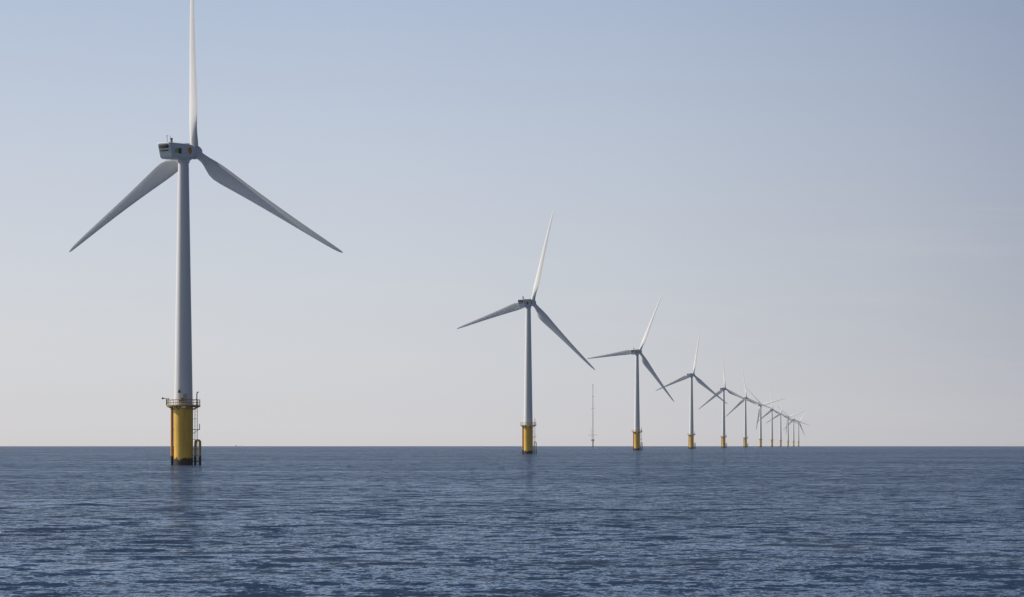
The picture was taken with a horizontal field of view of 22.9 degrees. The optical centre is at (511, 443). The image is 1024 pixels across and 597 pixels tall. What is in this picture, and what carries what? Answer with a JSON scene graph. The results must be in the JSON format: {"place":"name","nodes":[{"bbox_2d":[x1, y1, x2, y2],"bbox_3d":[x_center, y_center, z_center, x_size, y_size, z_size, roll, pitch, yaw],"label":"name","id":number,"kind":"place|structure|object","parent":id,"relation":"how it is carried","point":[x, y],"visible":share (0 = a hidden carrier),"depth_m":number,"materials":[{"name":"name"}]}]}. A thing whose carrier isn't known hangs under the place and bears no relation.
{"place":"outdoors","nodes":[
{"label":"outdoors","id":0,"kind":"place"},
{"bbox_2d":[0,446,1023,596],"bbox_3d":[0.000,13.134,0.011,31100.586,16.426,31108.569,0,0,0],"label":"sea","id":1,"kind":"structure","parent":0,"point":[544,521],"depth_m":161.14,"materials":[{"name":"liquid"}]},
{"bbox_2d":[69,0,342,464],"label":"wind turbine","id":2,"kind":"object","parent":1,"relation":"in","point":[179,156],"visible":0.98,"depth_m":578.88,"materials":[{"name":"white paint"}]},
{"bbox_2d":[457,210,594,453],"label":"wind turbine","id":3,"kind":"object","parent":1,"relation":"in","point":[546,320],"visible":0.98,"depth_m":1201.97,"materials":[{"name":"paint"}]},
{"bbox_2d":[591,405,594,446],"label":"met mast","id":4,"kind":"object","parent":1,"relation":"in","point":[592,425],"visible":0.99,"depth_m":4638.73,"materials":[{"name":"metal"}]},
{"bbox_2d":[587,295,673,449],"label":"wind turbine","id":5,"kind":"object","parent":1,"relation":"in","point":[637,431],"visible":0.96,"depth_m":1842.87,"materials":[{"name":"paint"}]},
{"bbox_2d":[656,332,726,448],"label":"wind turbine","id":6,"kind":"object","parent":1,"relation":"in","point":[691,444],"visible":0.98,"depth_m":2461.64,"materials":[{"name":"paint"}]},
{"bbox_2d":[698,352,756,447],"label":"wind turbine","id":7,"kind":"object","parent":1,"relation":"in","point":[723,436],"visible":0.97,"depth_m":3083.07,"materials":[{"name":"paint"}]},
{"bbox_2d":[728,368,771,446],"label":"wind turbine","id":8,"kind":"object","parent":1,"relation":"in","point":[745,437],"visible":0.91,"depth_m":3704.85,"materials":[{"name":"paint"}]},
{"bbox_2d":[746,387,784,446],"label":"wind turbine","id":9,"kind":"object","parent":1,"relation":"in","point":[760,433],"visible":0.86,"depth_m":4326.27,"materials":[{"name":"paint"}]},
{"bbox_2d":[756,392,790,446],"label":"wind turbine","id":10,"kind":"object","parent":1,"relation":"in","point":[771,411],"visible":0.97,"depth_m":4950.82,"materials":[{"name":"paint"}]},
{"bbox_2d":[767,394,797,445],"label":"wind turbine","id":11,"kind":"object","parent":1,"relation":"in","point":[780,422],"visible":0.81,"depth_m":5572.40,"materials":[{"name":"paint"}]},
{"bbox_2d":[782,410,803,445],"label":"wind turbine","id":12,"kind":"object","parent":1,"relation":"in","point":[787,428],"visible":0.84,"depth_m":6193.96,"materials":[{"name":"paint"}]},
{"bbox_2d":[783,403,807,445],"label":"wind turbine","id":13,"kind":"object","parent":1,"relation":"in","point":[793,426],"visible":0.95,"depth_m":6821.31,"materials":[{"name":"paint"}]},
{"bbox_2d":[790,411,806,445],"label":"wind turbine","id":14,"kind":"object","parent":1,"relation":"in","point":[798,428],"visible":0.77,"depth_m":7442.93,"materials":[{"name":"paint"}]},
{"bbox_2d":[0,0,1023,445],"label":"sky","id":15,"kind":"structure","parent":0,"point":[829,194],"materials":[{"name":"blue"}]}
]}

